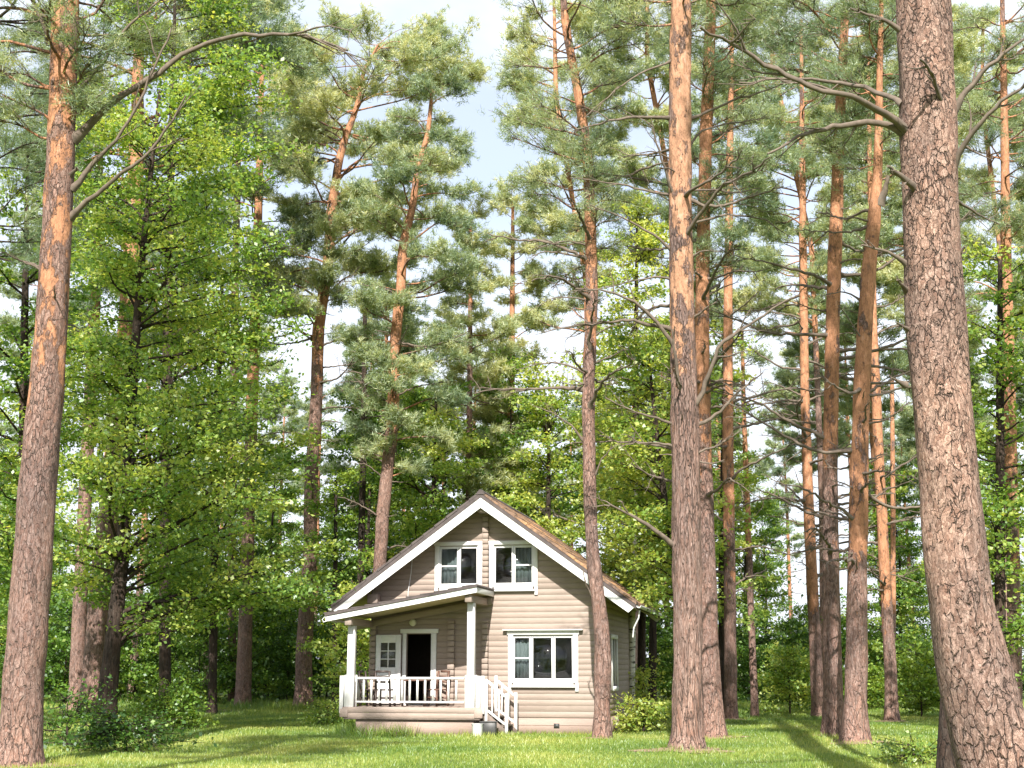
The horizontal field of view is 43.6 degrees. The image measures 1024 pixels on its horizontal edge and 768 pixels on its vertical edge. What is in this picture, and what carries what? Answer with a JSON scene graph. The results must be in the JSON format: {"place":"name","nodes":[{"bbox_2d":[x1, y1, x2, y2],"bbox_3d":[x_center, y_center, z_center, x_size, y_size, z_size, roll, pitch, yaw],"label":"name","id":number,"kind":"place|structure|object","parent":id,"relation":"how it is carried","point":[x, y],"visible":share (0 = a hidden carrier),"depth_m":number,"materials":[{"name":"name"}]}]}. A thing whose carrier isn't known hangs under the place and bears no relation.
{"place":"outdoors","nodes":[
{"label":"outdoors","id":0,"kind":"place"},
{"bbox_2d":[0,673,1023,767],"bbox_3d":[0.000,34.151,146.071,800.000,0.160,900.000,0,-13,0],"label":"ground","id":1,"kind":"structure","parent":0,"point":[462,761],"depth_m":27.77,"materials":[{"name":"green plant"}]},
{"bbox_2d":[0,209,89,478],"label":"pine tree","id":2,"kind":"object","parent":1,"relation":"on","point":[14,294],"visible":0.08,"depth_m":69.74,"materials":[{"name":"green plant"}]},
{"bbox_2d":[0,348,96,636],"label":"broadleaf tree","id":3,"kind":"object","parent":1,"relation":"on","point":[6,501],"visible":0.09,"depth_m":64.60,"materials":[{"name":"green plant"}]},
{"bbox_2d":[0,0,113,273],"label":"pine tree","id":4,"kind":"object","parent":1,"relation":"on","point":[28,246],"visible":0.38,"depth_m":38.54,"materials":[{"name":"green plant"}]},
{"bbox_2d":[0,150,132,649],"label":"maple tree","id":5,"kind":"object","parent":1,"relation":"on","point":[20,390],"visible":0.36,"depth_m":40.51,"materials":[{"name":"green plant"}]},
{"bbox_2d":[43,668,125,746],"bbox_3d":[-10.081,7.660,29.149,2.609,2.342,2.570,7,-14,-28],"label":"shrub","id":6,"kind":"object","parent":1,"relation":"on","point":[66,719],"visible":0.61,"depth_m":29.06,"materials":[{"name":"green plant"}]},
{"bbox_2d":[44,587,125,702],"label":"sapling","id":7,"kind":"object","parent":1,"relation":"on","point":[53,674],"visible":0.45,"depth_m":60.52,"materials":[{"name":"green plant"}]},
{"bbox_2d":[37,61,155,710],"bbox_3d":[-18.034,-0.790,53.300,6.485,28.282,6.267,0,-13,0],"label":"pine tree","id":8,"kind":"object","parent":1,"relation":"on","point":[79,621],"visible":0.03,"depth_m":51.08,"materials":[{"name":"green plant"}]},
{"bbox_2d":[43,697,217,753],"bbox_3d":[-8.253,7.655,27.559,3.571,1.816,3.383,12,-17,-43],"label":"shrub","id":9,"kind":"object","parent":1,"relation":"on","point":[116,725],"visible":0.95,"depth_m":27.05,"materials":[{"name":"green plant"}]},
{"bbox_2d":[118,576,175,698],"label":"sapling","id":10,"kind":"object","parent":1,"relation":"on","point":[146,671],"visible":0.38,"depth_m":63.66,"materials":[{"name":"green plant"}]},
{"bbox_2d":[109,226,203,697],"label":"pine tree","id":11,"kind":"object","parent":1,"relation":"on","point":[157,254],"visible":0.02,"depth_m":73.32,"materials":[{"name":"green plant"}]},
{"bbox_2d":[0,0,344,712],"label":"pine tree","id":12,"kind":"object","parent":1,"relation":"on","point":[94,645],"visible":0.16,"depth_m":50.60,"materials":[{"name":"green plant"}]},
{"bbox_2d":[118,667,231,731],"bbox_3d":[-9.280,8.914,34.861,3.330,2.333,3.010,0,-13,0],"label":"shrub","id":13,"kind":"object","parent":1,"relation":"on","point":[183,701],"visible":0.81,"depth_m":34.70,"materials":[{"name":"green plant"}]},
{"bbox_2d":[124,593,225,698],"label":"sapling","id":14,"kind":"object","parent":1,"relation":"on","point":[147,660],"visible":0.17,"depth_m":66.57,"materials":[{"name":"green plant"}]},
{"bbox_2d":[0,50,355,731],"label":"maple tree","id":15,"kind":"object","parent":1,"relation":"on","point":[131,485],"visible":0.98,"depth_m":34.59,"materials":[{"name":"green plant"}]},
{"bbox_2d":[36,0,328,720],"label":"maple tree","id":16,"kind":"object","parent":1,"relation":"on","point":[221,81],"visible":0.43,"depth_m":44.82,"materials":[{"name":"green plant"}]},
{"bbox_2d":[0,0,388,766],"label":"pine tree","id":17,"kind":"object","parent":1,"relation":"on","point":[24,662],"visible":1,"depth_m":24.66,"materials":[{"name":"brown plant"}]},
{"bbox_2d":[171,614,236,702],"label":"sapling","id":18,"kind":"object","parent":1,"relation":"on","point":[191,663],"visible":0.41,"depth_m":60.92,"materials":[{"name":"green plant"}]},
{"bbox_2d":[147,370,273,696],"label":"broadleaf tree","id":19,"kind":"object","parent":1,"relation":"on","point":[257,550],"visible":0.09,"depth_m":66.57,"materials":[{"name":"green plant"}]},
{"bbox_2d":[132,281,367,713],"bbox_3d":[-10.916,4.118,49.938,9.191,17.277,8.080,-7,-14,29],"label":"linden tree","id":20,"kind":"object","parent":1,"relation":"on","point":[281,447],"visible":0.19,"depth_m":49.59,"materials":[{"name":"green plant"}]},
{"bbox_2d":[181,30,325,705],"bbox_3d":[-12.480,-1.916,61.033,8.026,33.921,7.559,0,-13,0],"label":"pine tree","id":21,"kind":"object","parent":1,"relation":"on","point":[243,688],"visible":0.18,"depth_m":60.44,"materials":[{"name":"green plant"}]},
{"bbox_2d":[193,569,317,702],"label":"sapling","id":22,"kind":"object","parent":1,"relation":"on","point":[228,672],"visible":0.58,"depth_m":60.73,"materials":[{"name":"green plant"}]},
{"bbox_2d":[172,0,342,701],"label":"pine tree","id":23,"kind":"object","parent":1,"relation":"on","point":[231,694],"visible":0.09,"depth_m":67.07,"materials":[{"name":"green plant"}]},
{"bbox_2d":[222,315,293,561],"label":"pine tree","id":24,"kind":"object","parent":1,"relation":"on","point":[276,369],"visible":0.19,"depth_m":95.61,"materials":[{"name":"green plant"}]},
{"bbox_2d":[218,454,338,696],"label":"broadleaf tree","id":25,"kind":"object","parent":1,"relation":"on","point":[278,527],"visible":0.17,"depth_m":74.04,"materials":[{"name":"green plant"}]},
{"bbox_2d":[259,367,309,571],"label":"pine tree","id":26,"kind":"object","parent":1,"relation":"on","point":[288,427],"visible":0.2,"depth_m":116.29,"materials":[{"name":"green plant"}]},
{"bbox_2d":[236,480,332,646],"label":"broadleaf tree","id":27,"kind":"object","parent":1,"relation":"on","point":[288,535],"visible":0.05,"depth_m":82.03,"materials":[{"name":"green plant"}]},
{"bbox_2d":[259,635,316,701],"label":"sapling","id":28,"kind":"object","parent":1,"relation":"on","point":[288,665],"visible":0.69,"depth_m":60.58,"materials":[{"name":"green plant"}]},
{"bbox_2d":[252,595,325,697],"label":"sapling","id":29,"kind":"object","parent":1,"relation":"on","point":[281,622],"visible":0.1,"depth_m":66.44,"materials":[{"name":"green plant"}]},
{"bbox_2d":[257,607,341,698],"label":"sapling","id":30,"kind":"object","parent":1,"relation":"on","point":[293,632],"visible":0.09,"depth_m":65.32,"materials":[{"name":"green plant"}]},
{"bbox_2d":[282,371,351,690],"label":"pine tree","id":31,"kind":"object","parent":1,"relation":"on","point":[305,418],"visible":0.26,"depth_m":97.10,"materials":[{"name":"green plant"}]},
{"bbox_2d":[289,691,355,724],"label":"shrub","id":32,"kind":"object","parent":1,"relation":"on","point":[328,715],"visible":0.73,"depth_m":38.62,"materials":[{"name":"green plant"}]},
{"bbox_2d":[278,464,376,706],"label":"rowan tree","id":33,"kind":"object","parent":1,"relation":"on","point":[317,601],"visible":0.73,"depth_m":53.35,"materials":[{"name":"green plant"}]},
{"bbox_2d":[293,580,364,699],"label":"sapling","id":34,"kind":"object","parent":1,"relation":"on","point":[324,635],"visible":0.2,"depth_m":65.08,"materials":[{"name":"green plant"}]},
{"bbox_2d":[308,574,370,710],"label":"rowan tree","id":35,"kind":"object","parent":1,"relation":"on","point":[342,640],"visible":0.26,"depth_m":42.67,"materials":[{"name":"green plant"}]},
{"bbox_2d":[221,0,493,705],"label":"pine tree","id":36,"kind":"object","parent":1,"relation":"on","point":[333,220],"visible":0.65,"depth_m":59.30,"materials":[{"name":"green plant"}]},
{"bbox_2d":[295,379,423,653],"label":"broadleaf tree","id":37,"kind":"object","parent":1,"relation":"on","point":[355,493],"visible":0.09,"depth_m":65.33,"materials":[{"name":"green plant"}]},
{"bbox_2d":[336,313,387,705],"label":"pine tree","id":38,"kind":"object","parent":1,"relation":"on","point":[361,526],"visible":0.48,"depth_m":56.15,"materials":[{"name":"green plant"}]},
{"bbox_2d":[297,367,437,693],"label":"broadleaf tree","id":39,"kind":"object","parent":1,"relation":"on","point":[368,519],"visible":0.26,"depth_m":62.91,"materials":[{"name":"green plant"}]},
{"bbox_2d":[323,318,411,570],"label":"pine tree","id":40,"kind":"object","parent":1,"relation":"on","point":[354,384],"visible":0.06,"depth_m":75.52,"materials":[{"name":"green plant"}]},
{"bbox_2d":[340,271,428,457],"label":"pine tree","id":41,"kind":"object","parent":1,"relation":"on","point":[357,368],"visible":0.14,"depth_m":71.68,"materials":[{"name":"green plant"}]},
{"bbox_2d":[326,63,494,704],"bbox_3d":[-4.299,-0.414,53.295,7.269,27.586,7.065,0,-13,0],"label":"pine tree","id":42,"kind":"object","parent":1,"relation":"on","point":[362,348],"visible":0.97,"depth_m":53.22,"materials":[{"name":"green plant"}]},
{"bbox_2d":[341,378,530,587],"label":"linden tree","id":43,"kind":"object","parent":1,"relation":"on","point":[416,527],"visible":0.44,"depth_m":56.93,"materials":[{"name":"green plant"}]},
{"bbox_2d":[411,189,539,517],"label":"pine tree","id":44,"kind":"object","parent":1,"relation":"on","point":[505,328],"visible":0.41,"depth_m":63.42,"materials":[{"name":"green plant"}]},
{"bbox_2d":[322,489,666,735],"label":"cottage","id":45,"kind":"structure","parent":1,"relation":"on","point":[483,597],"depth_m":35.07,"materials":[{"name":"wood"}]},
{"bbox_2d":[375,635,400,703],"bbox_3d":[-3.435,7.872,35.343,0.720,1.860,0.119,-3,-13,12],"label":"door","id":46,"kind":"structure","parent":45,"relation":"in","point":[395,671],"depth_m":35.37,"materials":[{"name":"white paint"}]},
{"bbox_2d":[434,541,482,590],"bbox_3d":[-1.476,5.159,35.715,1.430,1.500,0.288,-3,-13,12],"label":"window","id":47,"kind":"structure","parent":45,"relation":"in","point":[447,559],"depth_m":35.78,"materials":[{"name":"white paint"}]},
{"bbox_2d":[488,540,537,594],"bbox_3d":[0.050,5.088,35.398,1.430,1.500,0.288,-3,-13,12],"label":"window","id":48,"kind":"structure","parent":45,"relation":"in","point":[524,557],"depth_m":35.41,"materials":[{"name":"white paint"}]},
{"bbox_2d":[502,629,582,691],"bbox_3d":[0.846,7.484,34.667,2.210,1.645,0.338,-3,-13,12],"label":"window","id":49,"kind":"structure","parent":45,"relation":"in","point":[520,648],"depth_m":34.70,"materials":[{"name":"white paint"}]},
{"bbox_2d":[426,346,578,541],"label":"broadleaf tree","id":50,"kind":"object","parent":1,"relation":"on","point":[517,363],"visible":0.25,"depth_m":62.65,"materials":[{"name":"green plant"}]},
{"bbox_2d":[454,170,563,533],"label":"pine tree","id":51,"kind":"object","parent":1,"relation":"on","point":[486,417],"visible":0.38,"depth_m":68.39,"materials":[{"name":"green plant"}]},
{"bbox_2d":[484,347,609,563],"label":"linden tree","id":52,"kind":"object","parent":1,"relation":"on","point":[546,422],"visible":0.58,"depth_m":60.47,"materials":[{"name":"green plant"}]},
{"bbox_2d":[491,0,630,547],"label":"pine tree","id":53,"kind":"object","parent":1,"relation":"on","point":[580,22],"visible":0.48,"depth_m":63.27,"materials":[{"name":"green plant"}]},
{"bbox_2d":[462,0,693,737],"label":"pine tree","id":54,"kind":"object","parent":1,"relation":"on","point":[587,144],"visible":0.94,"depth_m":33.62,"materials":[{"name":"green plant"}]},
{"bbox_2d":[545,382,648,623],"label":"broadleaf tree","id":55,"kind":"object","parent":1,"relation":"on","point":[576,496],"visible":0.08,"depth_m":70.10,"materials":[{"name":"green plant"}]},
{"bbox_2d":[571,399,671,714],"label":"birch tree","id":56,"kind":"object","parent":1,"relation":"on","point":[608,566],"visible":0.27,"depth_m":39.98,"materials":[{"name":"green plant"}]},
{"bbox_2d":[553,188,714,688],"bbox_3d":[5.487,2.653,56.715,7.327,23.175,7.344,0,-13,0],"label":"linden tree","id":57,"kind":"object","parent":1,"relation":"on","point":[643,239],"visible":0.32,"depth_m":57.46,"materials":[{"name":"green plant"}]},
{"bbox_2d":[611,687,671,734],"bbox_3d":[3.632,9.194,35.275,2.423,1.612,2.571,0,-13,0],"label":"shrub","id":58,"kind":"object","parent":1,"relation":"on","point":[641,712],"visible":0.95,"depth_m":35.12,"materials":[{"name":"green plant"}]},
{"bbox_2d":[572,417,716,720],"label":"broadleaf tree","id":59,"kind":"object","parent":1,"relation":"on","point":[641,657],"visible":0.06,"depth_m":41.21,"materials":[{"name":"green plant"}]},
{"bbox_2d":[628,653,671,724],"bbox_3d":[3.766,9.808,39.704,2.249,2.845,2.638,6,-14,-25],"label":"shrub","id":60,"kind":"object","parent":1,"relation":"on","point":[645,676],"visible":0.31,"depth_m":39.57,"materials":[{"name":"green plant"}]},
{"bbox_2d":[578,0,729,268],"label":"pine tree","id":61,"kind":"object","parent":1,"relation":"on","point":[643,110],"visible":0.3,"depth_m":61.08,"materials":[{"name":"green plant"}]},
{"bbox_2d":[569,313,747,628],"bbox_3d":[4.236,3.875,36.737,5.150,12.003,4.822,0,-13,0],"label":"linden tree","id":62,"kind":"object","parent":1,"relation":"on","point":[646,391],"visible":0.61,"depth_m":36.76,"materials":[{"name":"green plant"}]},
{"bbox_2d":[646,619,673,697],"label":"sapling","id":63,"kind":"object","parent":1,"relation":"on","point":[666,642],"visible":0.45,"depth_m":62.70,"materials":[{"name":"green plant"}]},
{"bbox_2d":[596,412,726,716],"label":"broadleaf tree","id":64,"kind":"object","parent":1,"relation":"on","point":[652,637],"depth_m":43.98,"materials":[{"name":"green plant"}]},
{"bbox_2d":[570,0,793,736],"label":"pine tree","id":65,"kind":"object","parent":1,"relation":"on","point":[714,722],"visible":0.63,"depth_m":34.71,"materials":[{"name":"green plant"}]},
{"bbox_2d":[535,0,835,748],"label":"pine tree","id":66,"kind":"object","parent":1,"relation":"on","point":[685,423],"visible":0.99,"depth_m":28.20,"materials":[{"name":"green plant"}]},
{"bbox_2d":[651,230,741,459],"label":"tree","id":67,"kind":"object","parent":1,"relation":"on","point":[714,315],"visible":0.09,"depth_m":71.45,"materials":[{"name":"green plant"}]},
{"bbox_2d":[653,0,823,717],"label":"pine tree","id":68,"kind":"object","parent":1,"relation":"on","point":[741,229],"visible":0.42,"depth_m":45.66,"materials":[{"name":"green plant"}]},
{"bbox_2d":[709,320,780,705],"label":"linden tree","id":69,"kind":"object","parent":1,"relation":"on","point":[749,480],"visible":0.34,"depth_m":47.23,"materials":[{"name":"green plant"}]},
{"bbox_2d":[711,332,798,716],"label":"pine tree","id":70,"kind":"object","parent":1,"relation":"on","point":[754,699],"visible":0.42,"depth_m":49.41,"materials":[{"name":"green plant"}]},
{"bbox_2d":[712,445,805,676],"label":"broadleaf tree","id":71,"kind":"object","parent":1,"relation":"on","point":[772,578],"visible":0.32,"depth_m":71.30,"materials":[{"name":"green plant"}]},
{"bbox_2d":[736,623,782,701],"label":"sapling","id":72,"kind":"object","parent":1,"relation":"on","point":[742,643],"visible":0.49,"depth_m":59.83,"materials":[{"name":"green plant"}]},
{"bbox_2d":[736,609,788,697],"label":"sapling","id":73,"kind":"object","parent":1,"relation":"on","point":[763,641],"visible":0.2,"depth_m":66.24,"materials":[{"name":"green plant"}]},
{"bbox_2d":[736,475,797,638],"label":"broadleaf tree","id":74,"kind":"object","parent":1,"relation":"on","point":[765,557],"visible":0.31,"depth_m":108.22,"materials":[{"name":"green plant"}]},
{"bbox_2d":[742,638,810,714],"bbox_3d":[10.599,11.368,48.845,3.906,3.319,3.439,9,-15,-36],"label":"shrub","id":75,"kind":"object","parent":1,"relation":"on","point":[788,661],"visible":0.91,"depth_m":48.41,"materials":[{"name":"green plant"}]},
{"bbox_2d":[752,410,804,625],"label":"pine tree","id":76,"kind":"object","parent":1,"relation":"on","point":[779,470],"visible":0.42,"depth_m":115.53,"materials":[{"name":"green plant"}]},
{"bbox_2d":[756,599,810,699],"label":"sapling","id":77,"kind":"object","parent":1,"relation":"on","point":[789,625],"visible":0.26,"depth_m":66.75,"materials":[{"name":"green plant"}]},
{"bbox_2d":[694,0,874,663],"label":"pine tree","id":78,"kind":"object","parent":1,"relation":"on","point":[739,296],"visible":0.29,"depth_m":62.15,"materials":[{"name":"green plant"}]},
{"bbox_2d":[766,328,850,552],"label":"pine tree","id":79,"kind":"object","parent":1,"relation":"on","point":[788,450],"visible":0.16,"depth_m":81.54,"materials":[{"name":"green plant"}]},
{"bbox_2d":[763,267,855,613],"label":"pine tree","id":80,"kind":"object","parent":1,"relation":"on","point":[785,378],"visible":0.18,"depth_m":76.22,"materials":[{"name":"green plant"}]},
{"bbox_2d":[721,0,919,741],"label":"pine tree","id":81,"kind":"object","parent":1,"relation":"on","point":[855,726],"visible":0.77,"depth_m":31.96,"materials":[{"name":"green plant"}]},
{"bbox_2d":[778,573,872,698],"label":"sapling","id":82,"kind":"object","parent":1,"relation":"on","point":[806,649],"visible":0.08,"depth_m":60.83,"materials":[{"name":"green plant"}]},
{"bbox_2d":[733,10,923,715],"bbox_3d":[11.175,-1.758,49.121,6.598,28.488,7.652,-10,-16,38],"label":"pine tree","id":83,"kind":"object","parent":1,"relation":"on","point":[815,647],"visible":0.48,"depth_m":49.59,"materials":[{"name":"green plant"}]},
{"bbox_2d":[695,0,993,734],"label":"pine tree","id":84,"kind":"object","parent":1,"relation":"on","point":[832,705],"visible":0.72,"depth_m":34.53,"materials":[{"name":"green plant"}]},
{"bbox_2d":[809,301,885,539],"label":"pine tree","id":85,"kind":"object","parent":1,"relation":"on","point":[847,430],"visible":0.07,"depth_m":87.32,"materials":[{"name":"green plant"}]},
{"bbox_2d":[799,57,919,720],"bbox_3d":[12.682,-0.549,44.951,4.755,24.278,4.860,4,-13,-16],"label":"pine tree","id":86,"kind":"object","parent":1,"relation":"on","point":[891,704],"visible":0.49,"depth_m":44.14,"materials":[{"name":"green plant"}]},
{"bbox_2d":[808,190,912,659],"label":"pine tree","id":87,"kind":"object","parent":1,"relation":"on","point":[899,357],"visible":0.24,"depth_m":69.01,"materials":[{"name":"green plant"}]},
{"bbox_2d":[699,0,1023,767],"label":"pine tree","id":88,"kind":"object","parent":1,"relation":"on","point":[982,704],"visible":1,"depth_m":15.12,"materials":[{"name":"brown plant"}]},
{"bbox_2d":[842,661,910,708],"bbox_3d":[14.678,12.571,52.618,3.487,2.517,3.713,-9,-15,34],"label":"shrub","id":89,"kind":"object","parent":1,"relation":"on","point":[875,697],"visible":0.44,"depth_m":51.92,"materials":[{"name":"green plant"}]},
{"bbox_2d":[839,460,930,699],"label":"broadleaf tree","id":90,"kind":"object","parent":1,"relation":"on","point":[908,588],"visible":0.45,"depth_m":64.82,"materials":[{"name":"green plant"}]},
{"bbox_2d":[886,380,907,641],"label":"pine tree","id":91,"kind":"object","parent":1,"relation":"on","point":[892,516],"visible":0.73,"depth_m":54.98,"materials":[{"name":"brown plant"}]},
{"bbox_2d":[860,722,937,766],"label":"shrub","id":92,"kind":"object","parent":1,"relation":"on","point":[908,752],"visible":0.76,"depth_m":22.94,"materials":[{"name":"green plant"}]},
{"bbox_2d":[867,446,931,695],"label":"broadleaf tree","id":93,"kind":"object","parent":1,"relation":"on","point":[906,552],"visible":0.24,"depth_m":78.40,"materials":[{"name":"green plant"}]},
{"bbox_2d":[884,419,919,640],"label":"pine tree","id":94,"kind":"object","parent":1,"relation":"on","point":[901,437],"visible":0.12,"depth_m":108.86,"materials":[{"name":"green plant"}]},
{"bbox_2d":[869,634,939,716],"bbox_3d":[14.289,10.194,44.702,3.261,3.121,3.933,7,-14,-29],"label":"shrub","id":95,"kind":"object","parent":1,"relation":"on","point":[906,668],"visible":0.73,"depth_m":44.63,"materials":[{"name":"green plant"}]},
{"bbox_2d":[819,0,999,487],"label":"pine tree","id":96,"kind":"object","parent":1,"relation":"on","point":[896,268],"visible":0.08,"depth_m":61.24,"materials":[{"name":"green plant"}]},
{"bbox_2d":[885,322,982,598],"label":"pine tree","id":97,"kind":"object","parent":1,"relation":"on","point":[906,457],"visible":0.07,"depth_m":87.53,"materials":[{"name":"green plant"}]},
{"bbox_2d":[936,697,956,767],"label":"pine tree","id":98,"kind":"object","parent":1,"relation":"on","point":[944,757],"visible":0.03,"depth_m":17.74,"materials":[{"name":"brown plant"}]},
{"bbox_2d":[908,232,1023,687],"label":"maple tree","id":99,"kind":"object","parent":1,"relation":"on","point":[998,362],"visible":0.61,"depth_m":34.27,"materials":[{"name":"green plant"}]},
{"bbox_2d":[952,0,1023,703],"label":"pine tree","id":100,"kind":"object","parent":1,"relation":"on","point":[1005,202],"visible":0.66,"depth_m":40.02,"materials":[{"name":"green plant"}]},
{"bbox_2d":[955,4,1023,627],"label":"pine tree","id":101,"kind":"object","parent":1,"relation":"on","point":[987,172],"visible":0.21,"depth_m":64.83,"materials":[{"name":"green plant"}]},
{"bbox_2d":[975,425,1023,668],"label":"broadleaf tree","id":102,"kind":"object","parent":1,"relation":"on","point":[985,467],"visible":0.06,"depth_m":64.77,"materials":[{"name":"green plant"}]},
{"bbox_2d":[988,242,1023,436],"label":"pine tree","id":103,"kind":"object","parent":1,"relation":"on","point":[1020,403],"visible":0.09,"depth_m":75.04,"materials":[{"name":"green plant"}]},
{"bbox_2d":[0,0,1023,667],"label":"sky","id":104,"kind":"structure","parent":0,"point":[497,158],"materials":[{"name":"white"}]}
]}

